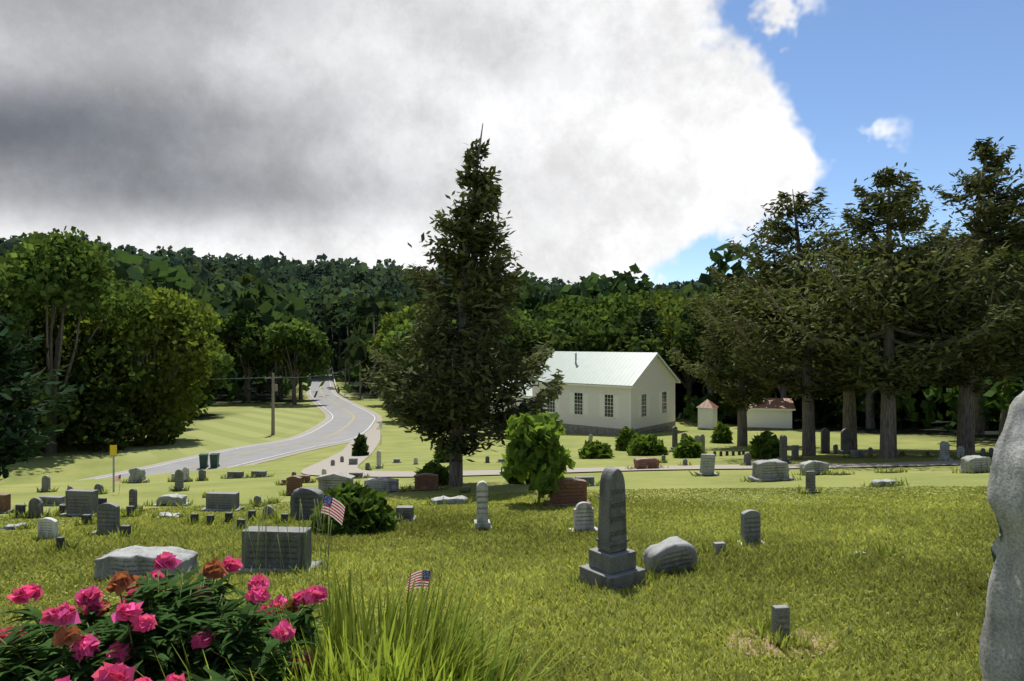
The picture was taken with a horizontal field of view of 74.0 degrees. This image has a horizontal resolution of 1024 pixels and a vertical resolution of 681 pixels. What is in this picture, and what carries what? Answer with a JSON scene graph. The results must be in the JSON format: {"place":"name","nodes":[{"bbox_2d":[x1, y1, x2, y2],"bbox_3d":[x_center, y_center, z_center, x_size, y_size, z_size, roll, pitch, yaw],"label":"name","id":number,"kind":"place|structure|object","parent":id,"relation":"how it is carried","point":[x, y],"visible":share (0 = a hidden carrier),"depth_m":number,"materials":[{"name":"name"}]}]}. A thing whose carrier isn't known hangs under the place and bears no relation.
{"place":"outdoors","nodes":[
{"label":"outdoors","id":0,"kind":"place"},
{"bbox_2d":[94,363,376,478],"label":"road asphalt","id":1,"kind":"structure","parent":0,"point":[362,421],"depth_m":67.70,"materials":[{"name":"grey asphalt"}]},
{"bbox_2d":[199,453,208,467],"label":"wheelie bin","id":2,"kind":"object","parent":1,"relation":"on","point":[203,460],"visible":1,"depth_m":49.49,"materials":[{"name":"green plastic"}]},
{"bbox_2d":[209,453,219,467],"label":"wheelie bin","id":3,"kind":"object","parent":1,"relation":"on","point":[214,460],"visible":1,"depth_m":49.58,"materials":[{"name":"green plastic"}]},
{"bbox_2d":[97,377,332,478],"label":"road edge line","id":4,"kind":"object","parent":1,"relation":"on","point":[242,447],"visible":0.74,"depth_m":61.46,"materials":[{"name":"white paint"}]},
{"bbox_2d":[161,379,354,473],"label":"yellow road line","id":5,"kind":"object","parent":1,"relation":"on","point":[291,444],"visible":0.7,"depth_m":69.34,"materials":[{"name":"paint"}]},
{"bbox_2d":[227,378,374,467],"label":"road edge line","id":6,"kind":"object","parent":1,"relation":"on","point":[325,444],"visible":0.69,"depth_m":69.17,"materials":[{"name":"white paint"}]},
{"bbox_2d":[0,451,998,680],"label":"grass","id":7,"kind":"structure","parent":0,"point":[520,571],"depth_m":7.25,"materials":[{"name":"green plant"}]},
{"bbox_2d":[0,339,999,680],"bbox_3d":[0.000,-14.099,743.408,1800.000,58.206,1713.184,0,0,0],"label":"ground","id":8,"kind":"structure","parent":0,"point":[226,423],"depth_m":41.12,"materials":[{"name":"green plant"}]},
{"bbox_2d":[0,493,13,513],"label":"headstone","id":9,"kind":"object","parent":8,"relation":"on","point":[5,501],"visible":0.46,"depth_m":16.01,"materials":[{"name":"brown stone"}]},
{"bbox_2d":[0,523,27,530],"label":"grave marker","id":10,"kind":"object","parent":8,"relation":"on","point":[9,526],"visible":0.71,"depth_m":12.90,"materials":[{"name":"stone"}]},
{"bbox_2d":[15,504,25,516],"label":"headstone","id":11,"kind":"object","parent":8,"relation":"on","point":[21,508],"visible":0.56,"depth_m":15.09,"materials":[{"name":"stone"}]},
{"bbox_2d":[28,497,42,517],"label":"headstone","id":12,"kind":"object","parent":8,"relation":"on","point":[36,503],"visible":0.82,"depth_m":15.05,"materials":[{"name":"grey stone"}]},
{"bbox_2d":[38,475,50,491],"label":"headstone","id":13,"kind":"object","parent":8,"relation":"on","point":[46,482],"visible":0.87,"depth_m":23.46,"materials":[{"name":"grey stone"}]},
{"bbox_2d":[37,517,58,538],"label":"headstone","id":14,"kind":"object","parent":8,"relation":"on","point":[46,525],"visible":0.84,"depth_m":11.19,"materials":[{"name":"stone"}]},
{"bbox_2d":[39,495,64,505],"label":"headstone","id":15,"kind":"object","parent":8,"relation":"on","point":[58,500],"visible":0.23,"depth_m":17.77,"materials":[{"name":"grey stone"}]},
{"bbox_2d":[56,537,64,548],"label":"headstone","id":16,"kind":"object","parent":8,"relation":"on","point":[61,540],"visible":0.49,"depth_m":9.86,"materials":[{"name":"stone"}]},
{"bbox_2d":[59,504,64,513],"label":"headstone","id":17,"kind":"object","parent":8,"relation":"on","point":[62,506],"visible":0.26,"depth_m":15.61,"materials":[{"name":"stone"}]},
{"bbox_2d":[59,489,97,516],"bbox_3d":[-9.754,3.768,15.402,0.839,0.752,0.411,0,0,8],"label":"headstone","id":18,"kind":"object","parent":8,"relation":"on","point":[85,501],"visible":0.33,"depth_m":15.31,"materials":[{"name":"stone"}]},
{"bbox_2d":[81,514,91,523],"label":"headstone","id":19,"kind":"object","parent":8,"relation":"on","point":[87,517],"visible":0.49,"depth_m":13.52,"materials":[{"name":"stone"}]},
{"bbox_2d":[94,484,103,492],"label":"headstone","id":20,"kind":"object","parent":8,"relation":"on","point":[98,487],"visible":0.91,"depth_m":21.78,"materials":[{"name":"grey stone"}]},
{"bbox_2d":[98,498,106,505],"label":"headstone","id":21,"kind":"object","parent":8,"relation":"on","point":[101,501],"visible":0.4,"depth_m":15.88,"materials":[{"name":"stone"}]},
{"bbox_2d":[91,502,119,534],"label":"headstone","id":22,"kind":"object","parent":8,"relation":"on","point":[108,516],"visible":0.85,"depth_m":11.71,"materials":[{"name":"grey stone"}]},
{"bbox_2d":[110,445,116,491],"bbox_3d":[-13.327,4.383,22.728,0.210,1.775,0.050,0,0,-11],"label":"road sign","id":23,"kind":"object","parent":8,"relation":"on","point":[113,450],"visible":0.82,"depth_m":22.71,"materials":[{"name":"yellow metal"}]},
{"bbox_2d":[120,525,130,535],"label":"headstone","id":24,"kind":"object","parent":8,"relation":"on","point":[127,528],"visible":0.47,"depth_m":11.22,"materials":[{"name":"stone"}]},
{"bbox_2d":[126,506,134,514],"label":"headstone","id":25,"kind":"object","parent":8,"relation":"on","point":[129,508],"visible":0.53,"depth_m":15.01,"materials":[{"name":"stone"}]},
{"bbox_2d":[129,488,138,510],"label":"headstone","id":26,"kind":"object","parent":8,"relation":"on","point":[133,497],"visible":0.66,"depth_m":15.92,"materials":[{"name":"grey stone"}]},
{"bbox_2d":[127,467,147,482],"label":"headstone","id":27,"kind":"object","parent":8,"relation":"on","point":[137,474],"visible":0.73,"depth_m":27.93,"materials":[{"name":"stone"}]},
{"bbox_2d":[93,545,198,578],"bbox_3d":[-4.200,2.658,7.823,1.118,0.511,0.442,0,0,6],"label":"headstone","id":28,"kind":"object","parent":8,"relation":"on","point":[134,560],"visible":0.52,"depth_m":7.69,"materials":[{"name":"stone"}]},
{"bbox_2d":[0,564,326,680],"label":"peony leaves","id":29,"kind":"object","parent":8,"relation":"on","point":[202,613],"visible":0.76,"depth_m":3.03,"materials":[{"name":"green plant"}]},
{"bbox_2d":[158,512,183,518],"bbox_3d":[-7.401,3.858,14.671,0.476,0.275,0.410,0,0,5],"label":"grave marker","id":30,"kind":"object","parent":8,"relation":"on","point":[168,514],"visible":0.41,"depth_m":14.68,"materials":[{"name":"stone"}]},
{"bbox_2d":[153,493,189,505],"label":"headstone","id":31,"kind":"object","parent":8,"relation":"on","point":[164,499],"visible":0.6,"depth_m":17.53,"materials":[{"name":"stone"}]},
{"bbox_2d":[172,469,185,490],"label":"headstone","id":32,"kind":"object","parent":8,"relation":"on","point":[179,477],"visible":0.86,"depth_m":22.46,"materials":[{"name":"grey stone"}]},
{"bbox_2d":[183,467,189,481],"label":"headstone","id":33,"kind":"object","parent":8,"relation":"on","point":[186,472],"visible":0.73,"depth_m":28.15,"materials":[{"name":"grey stone"}]},
{"bbox_2d":[191,513,198,522],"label":"headstone","id":34,"kind":"object","parent":8,"relation":"on","point":[194,516],"visible":0.46,"depth_m":12.88,"materials":[{"name":"stone"}]},
{"bbox_2d":[198,470,205,480],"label":"headstone","id":35,"kind":"object","parent":8,"relation":"on","point":[201,474],"visible":0.9,"depth_m":28.61,"materials":[{"name":"grey stone"}]},
{"bbox_2d":[207,514,214,524],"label":"headstone","id":36,"kind":"object","parent":8,"relation":"on","point":[209,516],"visible":0.48,"depth_m":12.63,"materials":[{"name":"stone"}]},
{"bbox_2d":[200,491,244,511],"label":"headstone","id":37,"kind":"object","parent":8,"relation":"on","point":[215,500],"visible":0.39,"depth_m":16.01,"materials":[{"name":"stone"}]},
{"bbox_2d":[74,367,381,480],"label":"road edge line","id":38,"kind":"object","parent":8,"relation":"on","point":[374,426],"depth_m":63.81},
{"bbox_2d":[225,512,232,522],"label":"headstone","id":39,"kind":"object","parent":8,"relation":"on","point":[229,515],"visible":0.49,"depth_m":12.93,"materials":[{"name":"stone"}]},
{"bbox_2d":[224,471,243,478],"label":"headstone","id":40,"kind":"object","parent":8,"relation":"on","point":[237,474],"visible":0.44,"depth_m":29.77,"materials":[{"name":"grey stone"}]},
{"bbox_2d":[237,519,244,529],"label":"headstone","id":41,"kind":"object","parent":8,"relation":"on","point":[240,522],"visible":0.45,"depth_m":11.76,"materials":[{"name":"stone"}]},
{"bbox_2d":[248,510,255,520],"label":"headstone","id":42,"kind":"object","parent":8,"relation":"on","point":[251,513],"visible":0.49,"depth_m":13.20,"materials":[{"name":"stone"}]},
{"bbox_2d":[254,495,261,505],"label":"headstone","id":43,"kind":"object","parent":8,"relation":"on","point":[258,499],"visible":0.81,"depth_m":16.99,"materials":[{"name":"grey stone"}]},
{"bbox_2d":[250,470,268,477],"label":"headstone","id":44,"kind":"object","parent":8,"relation":"on","point":[261,473],"visible":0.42,"depth_m":30.02,"materials":[{"name":"grey stone"}]},
{"bbox_2d":[263,505,273,517],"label":"headstone","id":45,"kind":"object","parent":8,"relation":"on","point":[270,509],"visible":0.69,"depth_m":13.72,"materials":[{"name":"grey stone"}]},
{"bbox_2d":[0,475,540,680],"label":"plant stems","id":46,"kind":"object","parent":8,"relation":"on","point":[88,626],"visible":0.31,"depth_m":3.45,"materials":[{"name":"green plant"}]},
{"bbox_2d":[0,492,339,680],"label":"peony flowers","id":47,"kind":"object","parent":46,"relation":"attached to","point":[65,613],"visible":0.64,"depth_m":3.03,"materials":[{"name":"pink plant"}]},
{"bbox_2d":[264,373,281,434],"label":"utility pole","id":48,"kind":"object","parent":8,"relation":"on","point":[274,388],"visible":0.91,"depth_m":72.37,"materials":[{"name":"brown wood"}]},
{"bbox_2d":[179,363,360,379],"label":"power lines","id":49,"kind":"object","parent":48,"relation":"attached to","point":[266,377],"visible":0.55,"depth_m":72.60,"materials":[{"name":"black"}]},
{"bbox_2d":[233,526,322,574],"bbox_3d":[-2.796,2.573,8.067,0.959,0.673,0.458,0,0,4],"label":"headstone","id":50,"kind":"object","parent":8,"relation":"on","point":[298,546],"visible":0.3,"depth_m":7.96,"materials":[{"name":"stone"}]},
{"bbox_2d":[281,513,287,523],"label":"headstone","id":51,"kind":"object","parent":8,"relation":"on","point":[284,516],"visible":0.46,"depth_m":12.73,"materials":[{"name":"stone"}]},
{"bbox_2d":[284,475,301,495],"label":"headstone","id":52,"kind":"object","parent":8,"relation":"on","point":[293,482],"visible":0.5,"depth_m":20.23,"materials":[{"name":"brown stone"}]},
{"bbox_2d":[297,475,312,482],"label":"headstone","id":53,"kind":"object","parent":8,"relation":"on","point":[306,478],"visible":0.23,"depth_m":25.15,"materials":[{"name":"grey stone"}]},
{"bbox_2d":[289,487,323,518],"bbox_3d":[-4.088,3.336,13.578,0.693,0.842,0.300,0,0,8],"label":"headstone","id":54,"kind":"object","parent":8,"relation":"on","point":[307,496],"visible":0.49,"depth_m":13.48,"materials":[{"name":"stone"}]},
{"bbox_2d":[313,493,344,550],"bbox_3d":[-2.557,2.566,9.556,0.334,0.843,0.034,10,-2,-10],"label":"grave flag","id":55,"kind":"object","parent":8,"relation":"on","point":[337,508],"visible":0.96,"depth_m":9.55,"materials":[{"name":"multicoloured fabric"}]},
{"bbox_2d":[316,471,354,489],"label":"headstone","id":56,"kind":"object","parent":8,"relation":"on","point":[329,480],"visible":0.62,"depth_m":20.59,"materials":[{"name":"stone"}]},
{"bbox_2d":[331,366,351,399],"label":"guard rail","id":57,"kind":"object","parent":8,"relation":"on","point":[336,386],"visible":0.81,"depth_m":188.80,"materials":[{"name":"silver metal"}]},
{"bbox_2d":[348,458,357,464],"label":"headstone","id":58,"kind":"object","parent":8,"relation":"on","point":[353,461],"visible":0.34,"depth_m":37.20,"materials":[{"name":"grey stone"}]},
{"bbox_2d":[136,566,574,680],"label":"daylily leaves","id":59,"kind":"object","parent":8,"relation":"on","point":[395,649],"visible":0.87,"depth_m":3.33,"materials":[{"name":"green plant"}]},
{"bbox_2d":[349,472,364,478],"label":"headstone","id":60,"kind":"object","parent":8,"relation":"on","point":[356,474],"visible":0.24,"depth_m":26.83,"materials":[{"name":"grey stone"}]},
{"bbox_2d":[357,360,362,398],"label":"utility pole","id":61,"kind":"object","parent":8,"relation":"on","point":[359,380],"visible":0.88,"depth_m":149.88,"materials":[{"name":"brown wood"}]},
{"bbox_2d":[375,450,381,468],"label":"headstone","id":62,"kind":"object","parent":8,"relation":"on","point":[378,458],"visible":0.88,"depth_m":33.44,"materials":[{"name":"stone"}]},
{"bbox_2d":[364,477,400,492],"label":"headstone","id":63,"kind":"object","parent":8,"relation":"on","point":[388,485],"visible":0.46,"depth_m":20.53,"materials":[{"name":"stone"}]},
{"bbox_2d":[395,505,415,521],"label":"headstone","id":64,"kind":"object","parent":8,"relation":"on","point":[406,512],"visible":0.39,"depth_m":13.01,"materials":[{"name":"stone"}]},
{"bbox_2d":[407,567,431,623],"bbox_3d":[-0.759,2.042,5.490,0.192,0.486,0.034,9,3,20],"label":"grave flag","id":65,"kind":"object","parent":8,"relation":"on","point":[421,574],"visible":0.81,"depth_m":5.49,"materials":[{"name":"multicoloured fabric"}]},
{"bbox_2d":[412,473,440,490],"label":"headstone","id":66,"kind":"object","parent":8,"relation":"on","point":[426,480],"visible":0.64,"depth_m":20.81,"materials":[{"name":"brown stone"}]},
{"bbox_2d":[430,495,467,503],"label":"headstone","id":67,"kind":"object","parent":8,"relation":"on","point":[455,500],"visible":0.52,"depth_m":16.07,"materials":[{"name":"stone"}]},
{"bbox_2d":[474,481,491,529],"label":"headstone","id":68,"kind":"object","parent":8,"relation":"on","point":[482,503],"visible":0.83,"depth_m":11.66,"materials":[{"name":"stone"}]},
{"bbox_2d":[6,452,985,590],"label":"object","id":69,"kind":"structure","parent":8,"relation":"on","point":[99,580],"depth_m":17.39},
{"bbox_2d":[489,380,531,428],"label":"church annex","id":70,"kind":"object","parent":8,"relation":"on","point":[529,394],"visible":0.13,"depth_m":73.24,"materials":[{"name":"white paint"}]},
{"bbox_2d":[0,136,1023,479],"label":"conifer trees","id":71,"kind":"object","parent":8,"relation":"on","point":[490,298],"visible":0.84,"depth_m":29.93,"materials":[{"name":"green plant"}]},
{"bbox_2d":[0,226,1023,452],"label":"deciduous trees","id":72,"kind":"object","parent":8,"relation":"on","point":[109,403],"visible":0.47,"depth_m":63.46,"materials":[{"name":"green plant"}]},
{"bbox_2d":[0,123,1023,486],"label":"tree trunks","id":73,"kind":"object","parent":8,"relation":"on","point":[972,423],"visible":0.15,"depth_m":35.08,"materials":[{"name":"brown plant"}]},
{"bbox_2d":[0,234,956,400],"bbox_3d":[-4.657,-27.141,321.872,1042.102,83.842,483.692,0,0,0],"label":"forest canopy","id":74,"kind":"object","parent":73,"relation":"attached to","point":[320,294],"visible":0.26,"depth_m":171.71,"materials":[{"name":"green plant"}]},
{"bbox_2d":[307,411,787,535],"bbox_3d":[2.721,5.073,31.886,28.416,6.897,42.149,0,0,0],"label":"shrub foliage","id":75,"kind":"object","parent":8,"relation":"on","point":[537,452],"visible":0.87,"depth_m":15.34,"materials":[{"name":"green plant"}]},
{"bbox_2d":[545,477,591,505],"bbox_3d":[1.274,3.502,15.326,1.013,0.783,0.482,0,0,-8],"label":"headstone","id":76,"kind":"object","parent":8,"relation":"on","point":[574,492],"visible":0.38,"depth_m":15.22,"materials":[{"name":"brown stone"}]},
{"bbox_2d":[569,502,597,531],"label":"headstone","id":77,"kind":"object","parent":8,"relation":"on","point":[583,515],"visible":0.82,"depth_m":11.03,"materials":[{"name":"stone"}]},
{"bbox_2d":[575,476,594,484],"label":"headstone","id":78,"kind":"object","parent":8,"relation":"on","point":[590,479],"visible":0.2,"depth_m":20.16,"materials":[{"name":"stone"}]},
{"bbox_2d":[530,351,680,434],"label":"church","id":79,"kind":"structure","parent":8,"relation":"on","point":[608,393],"depth_m":66.46,"materials":[{"name":"wood"}]},
{"bbox_2d":[580,467,645,591],"bbox_3d":[0.994,1.927,6.730,0.477,1.336,0.453,0,0,-35],"label":"headstone","id":80,"kind":"object","parent":8,"relation":"on","point":[612,557],"visible":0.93,"depth_m":6.64,"materials":[{"name":"grey stone"}]},
{"bbox_2d":[632,457,659,468],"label":"headstone","id":81,"kind":"object","parent":8,"relation":"on","point":[645,462],"visible":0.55,"depth_m":26.56,"materials":[{"name":"brown stone"}]},
{"bbox_2d":[301,429,991,476],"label":"gravel lane","id":82,"kind":"structure","parent":8,"relation":"on","point":[373,438],"depth_m":28.24,"materials":[{"name":"grey gravel"}]},
{"bbox_2d":[643,536,697,572],"bbox_3d":[1.721,2.424,7.357,0.587,0.566,0.295,-10,10,-18],"label":"headstone","id":83,"kind":"object","parent":8,"relation":"on","point":[679,552],"visible":0.51,"depth_m":7.25,"materials":[{"name":"stone"}]},
{"bbox_2d":[669,426,677,451],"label":"headstone","id":84,"kind":"object","parent":8,"relation":"on","point":[674,436],"visible":0.62,"depth_m":44.03,"materials":[{"name":"grey stone"}]},
{"bbox_2d":[700,434,704,450],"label":"headstone","id":85,"kind":"object","parent":8,"relation":"on","point":[702,438],"visible":0.81,"depth_m":43.13,"materials":[{"name":"grey stone"}]},
{"bbox_2d":[696,399,717,429],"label":"shed","id":86,"kind":"structure","parent":8,"relation":"on","point":[707,414],"depth_m":69.01,"materials":[{"name":"wood"}]},
{"bbox_2d":[695,454,718,475],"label":"headstone","id":87,"kind":"object","parent":8,"relation":"on","point":[707,464],"visible":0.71,"depth_m":22.67,"materials":[{"name":"stone"}]},
{"bbox_2d":[713,542,725,554],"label":"headstone","id":88,"kind":"object","parent":8,"relation":"on","point":[717,546],"visible":0.46,"depth_m":8.29,"materials":[{"name":"stone"}]},
{"bbox_2d":[744,453,750,465],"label":"headstone","id":89,"kind":"object","parent":8,"relation":"on","point":[747,458],"visible":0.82,"depth_m":27.41,"materials":[{"name":"stone"}]},
{"bbox_2d":[737,509,763,545],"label":"headstone","id":90,"kind":"object","parent":8,"relation":"on","point":[751,522],"visible":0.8,"depth_m":9.08,"materials":[{"name":"stone"}]},
{"bbox_2d":[737,398,795,429],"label":"shed","id":91,"kind":"structure","parent":8,"relation":"on","point":[773,414],"depth_m":65.96,"materials":[{"name":"wood"}]},
{"bbox_2d":[748,459,793,481],"bbox_3d":[7.642,3.922,20.086,1.193,0.791,0.592,0,0,-10],"label":"headstone","id":92,"kind":"object","parent":8,"relation":"on","point":[771,470],"visible":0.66,"depth_m":19.91,"materials":[{"name":"stone"}]},
{"bbox_2d":[772,605,789,639],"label":"headstone","id":93,"kind":"object","parent":8,"relation":"on","point":[781,615],"visible":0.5,"depth_m":4.72,"materials":[{"name":"grey stone"}]},
{"bbox_2d":[726,628,836,657],"bbox_3d":[1.870,2.099,4.740,0.849,0.101,0.694,0,0,0],"label":"bare earth patch","id":94,"kind":"object","parent":8,"relation":"on","point":[772,644],"visible":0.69,"depth_m":4.65,"materials":[{"name":"brown soil"}]},
{"bbox_2d":[777,435,791,463],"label":"headstone","id":95,"kind":"object","parent":8,"relation":"on","point":[783,448],"visible":0.81,"depth_m":29.25,"materials":[{"name":"stone"}]},
{"bbox_2d":[789,445,800,459],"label":"headstone","id":96,"kind":"object","parent":8,"relation":"on","point":[794,450],"visible":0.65,"depth_m":32.43,"materials":[{"name":"grey stone"}]},
{"bbox_2d":[803,471,818,493],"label":"headstone","id":97,"kind":"object","parent":8,"relation":"on","point":[810,479],"visible":0.66,"depth_m":16.10,"materials":[{"name":"stone"}]},
{"bbox_2d":[799,460,828,474],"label":"headstone","id":98,"kind":"object","parent":8,"relation":"on","point":[818,467],"visible":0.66,"depth_m":21.88,"materials":[{"name":"stone"}]},
{"bbox_2d":[821,428,829,452],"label":"headstone","id":99,"kind":"object","parent":8,"relation":"on","point":[825,439],"visible":0.88,"depth_m":37.56,"materials":[{"name":"stone"}]},
{"bbox_2d":[837,429,850,454],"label":"headstone","id":100,"kind":"object","parent":8,"relation":"on","point":[845,441],"visible":0.88,"depth_m":36.03,"materials":[{"name":"grey stone"}]},
{"bbox_2d":[851,450,865,457],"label":"headstone","id":101,"kind":"object","parent":8,"relation":"on","point":[856,453],"visible":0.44,"depth_m":32.86,"materials":[{"name":"stone"}]},
{"bbox_2d":[871,479,900,486],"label":"headstone","id":102,"kind":"object","parent":8,"relation":"on","point":[882,482],"visible":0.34,"depth_m":16.98,"materials":[{"name":"stone"}]},
{"bbox_2d":[934,441,952,460],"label":"headstone","id":103,"kind":"object","parent":8,"relation":"on","point":[944,450],"visible":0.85,"depth_m":27.34,"materials":[{"name":"stone"}]},
{"bbox_2d":[957,446,963,457],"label":"headstone","id":104,"kind":"object","parent":8,"relation":"on","point":[960,450],"visible":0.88,"depth_m":29.06,"materials":[{"name":"stone"}]},
{"bbox_2d":[960,455,990,472],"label":"headstone","id":105,"kind":"object","parent":8,"relation":"on","point":[976,463],"visible":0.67,"depth_m":20.34,"materials":[{"name":"stone"}]},
{"bbox_2d":[979,391,1023,680],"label":"headstone","id":106,"kind":"object","parent":8,"relation":"on","point":[1001,648],"visible":1,"depth_m":2.74,"materials":[{"name":"stone"}]},
{"bbox_2d":[0,0,1023,287],"label":"sky","id":107,"kind":"structure","parent":0,"point":[652,135],"materials":[{"name":"white"}]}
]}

